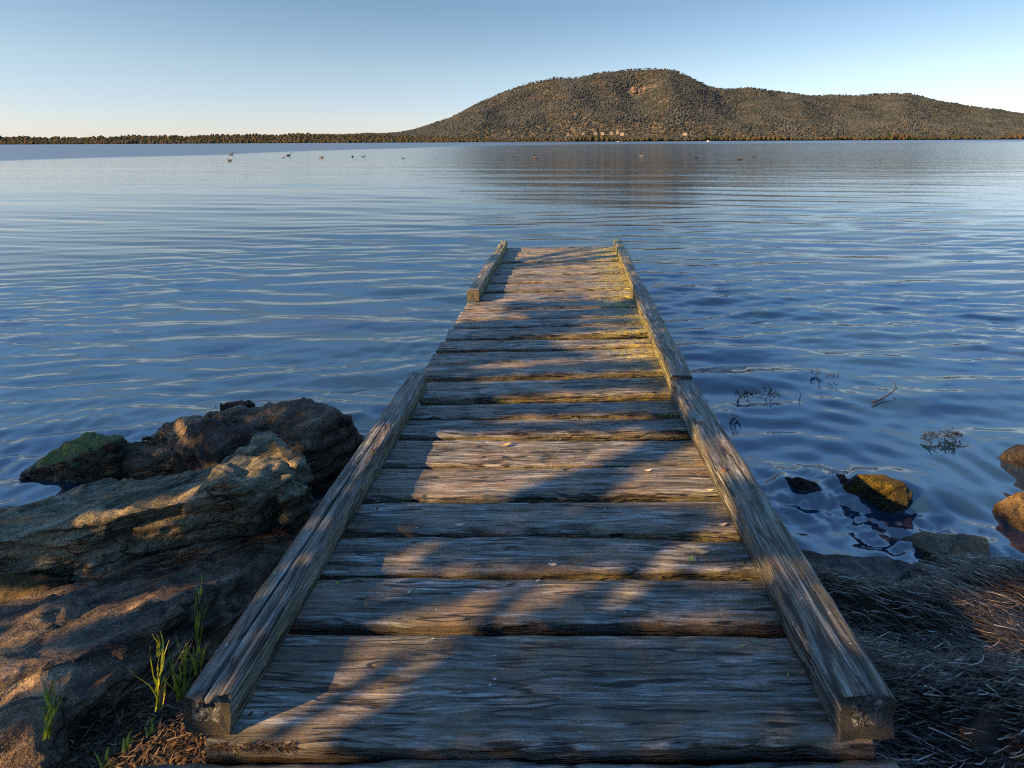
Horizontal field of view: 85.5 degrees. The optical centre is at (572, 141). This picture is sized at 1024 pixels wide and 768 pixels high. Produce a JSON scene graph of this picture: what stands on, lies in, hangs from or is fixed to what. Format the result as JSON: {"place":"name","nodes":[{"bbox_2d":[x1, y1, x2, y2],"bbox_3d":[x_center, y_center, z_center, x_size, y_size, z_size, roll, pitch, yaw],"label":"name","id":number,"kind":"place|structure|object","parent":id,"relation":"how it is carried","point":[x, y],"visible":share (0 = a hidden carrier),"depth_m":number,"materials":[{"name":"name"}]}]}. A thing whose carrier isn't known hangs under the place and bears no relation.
{"place":"outdoors","nodes":[
{"label":"outdoors","id":0,"kind":"place"},
{"bbox_2d":[0,139,1023,575],"bbox_3d":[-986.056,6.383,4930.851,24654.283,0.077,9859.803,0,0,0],"label":"water","id":1,"kind":"structure","parent":0,"point":[148,289],"depth_m":5.98,"materials":[{"name":"blue liquid"}]},
{"bbox_2d":[734,387,781,399],"bbox_3d":[1.119,1.511,3.309,0.308,0.068,0.148,0,0,0],"label":"floating weed","id":2,"kind":"object","parent":1,"relation":"on","point":[751,393],"visible":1,"depth_m":3.30,"materials":[{"name":"brown plant"}]},
{"bbox_2d":[872,378,896,402],"bbox_3d":[1.864,1.488,3.268,0.266,0.076,0.062,0,0,-41],"label":"twig","id":3,"kind":"object","parent":1,"relation":"on","point":[886,395],"visible":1,"depth_m":3.24,"materials":[{"name":"brown wood"}]},
{"bbox_2d":[920,426,966,445],"bbox_3d":[1.900,1.510,2.828,0.239,0.067,0.128,0,0,0],"label":"floating weed","id":4,"kind":"object","parent":1,"relation":"on","point":[956,433],"visible":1,"depth_m":2.83,"materials":[{"name":"brown plant"}]},
{"bbox_2d":[0,0,1023,137],"label":"sky","id":5,"kind":"structure","parent":0,"point":[69,68],"materials":[{"name":"blue"}]},
{"bbox_2d":[66,550,971,765],"bbox_3d":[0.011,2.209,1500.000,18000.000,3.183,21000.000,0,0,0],"label":"ground","id":6,"kind":"structure","parent":0,"point":[816,556],"depth_m":1.48,"materials":[{"name":"soil"}]},
{"bbox_2d":[0,573,68,603],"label":"rock","id":7,"kind":"object","parent":6,"relation":"on","point":[15,586],"visible":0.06,"depth_m":1.71,"materials":[{"name":"brown stone"}]},
{"bbox_2d":[20,432,130,482],"bbox_3d":[-2.328,1.602,2.608,0.533,0.475,0.231,0,0,0],"label":"rock","id":8,"kind":"object","parent":6,"relation":"on","point":[90,455],"visible":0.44,"depth_m":2.52,"materials":[{"name":"green stone"}]},
{"bbox_2d":[94,746,119,767],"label":"grass sprig","id":9,"kind":"object","parent":6,"relation":"on","point":[106,758],"depth_m":1.05,"materials":[{"name":"green plant"}]},
{"bbox_2d":[80,439,173,483],"bbox_3d":[-2.059,1.618,2.554,0.514,0.442,0.103,0,0,-8],"label":"rock","id":10,"kind":"object","parent":6,"relation":"on","point":[144,459],"visible":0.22,"depth_m":2.54,"materials":[{"name":"grey stone"}]},
{"bbox_2d":[121,729,133,752],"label":"grass sprig","id":11,"kind":"object","parent":6,"relation":"on","point":[128,740],"depth_m":1.10,"materials":[{"name":"green plant"}]},
{"bbox_2d":[63,689,207,767],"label":"leaf litter","id":12,"kind":"object","parent":6,"relation":"on","point":[174,737],"visible":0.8,"depth_m":1.29,"materials":[{"name":"plant"}]},
{"bbox_2d":[145,716,155,737],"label":"grass sprig","id":13,"kind":"object","parent":6,"relation":"on","point":[151,729],"depth_m":1.12,"materials":[{"name":"green plant"}]},
{"bbox_2d":[0,431,315,583],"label":"boulder","id":14,"kind":"object","parent":6,"relation":"on","point":[260,481],"visible":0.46,"depth_m":1.88,"materials":[{"name":"stone"}]},
{"bbox_2d":[136,631,185,711],"bbox_3d":[-0.970,1.227,1.284,0.117,0.193,0.044,0,0,-31],"label":"grass sprig","id":15,"kind":"object","parent":6,"relation":"on","point":[157,706],"depth_m":1.28,"materials":[{"name":"green plant"}]},
{"bbox_2d":[0,498,322,767],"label":"boulder","id":16,"kind":"object","parent":6,"relation":"on","point":[91,642],"visible":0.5,"depth_m":1.48,"materials":[{"name":"stone"}]},
{"bbox_2d":[37,674,69,740],"bbox_3d":[-1.046,1.134,1.109,0.084,0.118,0.052,0,0,35],"label":"grass sprig","id":17,"kind":"object","parent":16,"relation":"on","point":[49,720],"depth_m":1.10,"materials":[{"name":"green plant"}]},
{"bbox_2d":[163,637,196,702],"bbox_3d":[-0.891,1.199,1.246,0.061,0.123,0.099,0,0,-40],"label":"grass sprig","id":18,"kind":"object","parent":6,"relation":"on","point":[178,694],"depth_m":1.24,"materials":[{"name":"green plant"}]},
{"bbox_2d":[188,643,206,675],"bbox_3d":[-0.852,1.172,1.253,0.042,0.071,0.037,0,0,11],"label":"grass sprig","id":19,"kind":"object","parent":6,"relation":"on","point":[196,662],"depth_m":1.25,"materials":[{"name":"green plant"}]},
{"bbox_2d":[191,572,209,650],"bbox_3d":[-0.958,1.217,1.417,0.044,0.193,0.030,0,0,-28],"label":"grass sprig","id":20,"kind":"object","parent":6,"relation":"on","point":[197,622],"depth_m":1.42,"materials":[{"name":"green plant"}]},
{"bbox_2d":[172,417,263,473],"bbox_3d":[-1.598,1.533,2.446,0.665,0.590,0.159,0,0,23],"label":"boulder","id":21,"kind":"object","parent":6,"relation":"on","point":[208,443],"visible":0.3,"depth_m":2.41,"materials":[{"name":"grey stone"}]},
{"bbox_2d":[142,397,363,494],"bbox_3d":[-1.571,1.514,2.560,1.083,0.656,0.389,0,0,0],"label":"boulder","id":22,"kind":"object","parent":6,"relation":"on","point":[326,440],"visible":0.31,"depth_m":2.50,"materials":[{"name":"grey stone"}]},
{"bbox_2d":[215,400,254,410],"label":"rock","id":23,"kind":"object","parent":22,"relation":"on","point":[248,403],"visible":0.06,"depth_m":2.60,"materials":[{"name":"grey stone"}]},
{"bbox_2d":[136,239,898,767],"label":"wooden jetty","id":24,"kind":"object","parent":6,"relation":"on","point":[426,633],"visible":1,"depth_m":1.45,"materials":[{"name":"brown wood"}]},
{"bbox_2d":[208,738,299,757],"bbox_3d":[-0.635,1.210,1.102,0.196,0.018,0.049,0,0,0],"label":"straw debris","id":25,"kind":"object","parent":24,"relation":"on","point":[270,749],"visible":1,"depth_m":1.10,"materials":[{"name":"brown plant"}]},
{"bbox_2d":[691,548,709,553],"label":"fallen leaf","id":26,"kind":"object","parent":24,"relation":"on","point":[700,551],"visible":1,"depth_m":1.60,"materials":[{"name":"beige plant"}]},
{"bbox_2d":[452,133,1023,141],"bbox_3d":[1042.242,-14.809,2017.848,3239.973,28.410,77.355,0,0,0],"label":"shore forest","id":27,"kind":"object","parent":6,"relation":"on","point":[603,138],"visible":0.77,"depth_m":1989.47,"materials":[{"name":"green plant"}]},
{"bbox_2d":[785,476,821,492],"bbox_3d":[1.014,1.655,2.451,0.190,0.322,0.070,0,0,33],"label":"rock","id":28,"kind":"object","parent":6,"relation":"on","point":[800,484],"visible":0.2,"depth_m":2.43,"materials":[{"name":"black stone"}]},
{"bbox_2d":[836,474,852,485],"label":"rock","id":29,"kind":"object","parent":6,"relation":"on","point":[844,479],"visible":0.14,"depth_m":2.45,"materials":[{"name":"black stone"}]},
{"bbox_2d":[817,556,925,582],"bbox_3d":[1.024,1.628,1.848,0.461,0.395,0.216,0,0,0],"label":"rock","id":30,"kind":"object","parent":6,"relation":"on","point":[883,567],"visible":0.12,"depth_m":1.87,"materials":[{"name":"grey stone"}]},
{"bbox_2d":[842,474,912,512],"bbox_3d":[1.310,1.631,2.399,0.304,0.372,0.126,0,0,28],"label":"rock","id":31,"kind":"object","parent":6,"relation":"on","point":[885,493],"visible":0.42,"depth_m":2.35,"materials":[{"name":"brown stone"}]},
{"bbox_2d":[805,550,1023,767],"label":"sea grass wrack","id":32,"kind":"object","parent":6,"relation":"on","point":[895,653],"visible":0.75,"depth_m":1.51,"materials":[{"name":"brown plant"}]},
{"bbox_2d":[902,531,989,571],"bbox_3d":[1.431,1.664,2.061,0.291,0.313,0.197,0,0,0],"label":"rock","id":33,"kind":"object","parent":6,"relation":"on","point":[926,544],"visible":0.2,"depth_m":2.07,"materials":[{"name":"grey stone"}]},
{"bbox_2d":[992,491,1023,532],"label":"rock","id":34,"kind":"object","parent":6,"relation":"on","point":[1009,510],"visible":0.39,"depth_m":2.24,"materials":[{"name":"brown stone"}]},
{"bbox_2d":[998,444,1023,467],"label":"rock","id":35,"kind":"object","parent":6,"relation":"on","point":[1014,455],"visible":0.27,"depth_m":2.62,"materials":[{"name":"brown stone"}]},
{"bbox_2d":[183,69,1022,141],"bbox_3d":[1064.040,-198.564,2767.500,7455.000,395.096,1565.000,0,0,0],"label":"hill","id":36,"kind":"structure","parent":0,"point":[650,73],"depth_m":2293.92,"materials":[{"name":"green plant"}]},
{"bbox_2d":[630,86,649,92],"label":"rock outcrop","id":37,"kind":"object","parent":36,"relation":"on","point":[645,88],"visible":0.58,"depth_m":2745.21,"materials":[{"name":"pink stone"}]},
{"bbox_2d":[311,68,1023,140],"bbox_3d":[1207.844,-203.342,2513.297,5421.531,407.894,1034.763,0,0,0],"label":"forest","id":38,"kind":"object","parent":36,"relation":"on","point":[995,122],"visible":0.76,"depth_m":2492.07,"materials":[{"name":"green plant"}]},
{"bbox_3d":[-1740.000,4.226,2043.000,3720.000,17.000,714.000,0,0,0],"label":"far shore","id":39,"kind":"structure","parent":0,"visible":0},
{"bbox_2d":[0,132,572,144],"bbox_3d":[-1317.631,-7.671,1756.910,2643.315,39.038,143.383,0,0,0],"label":"shore forest","id":40,"kind":"object","parent":39,"relation":"on","point":[307,137],"visible":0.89,"depth_m":1730.06,"materials":[{"name":"green plant"}]}
]}

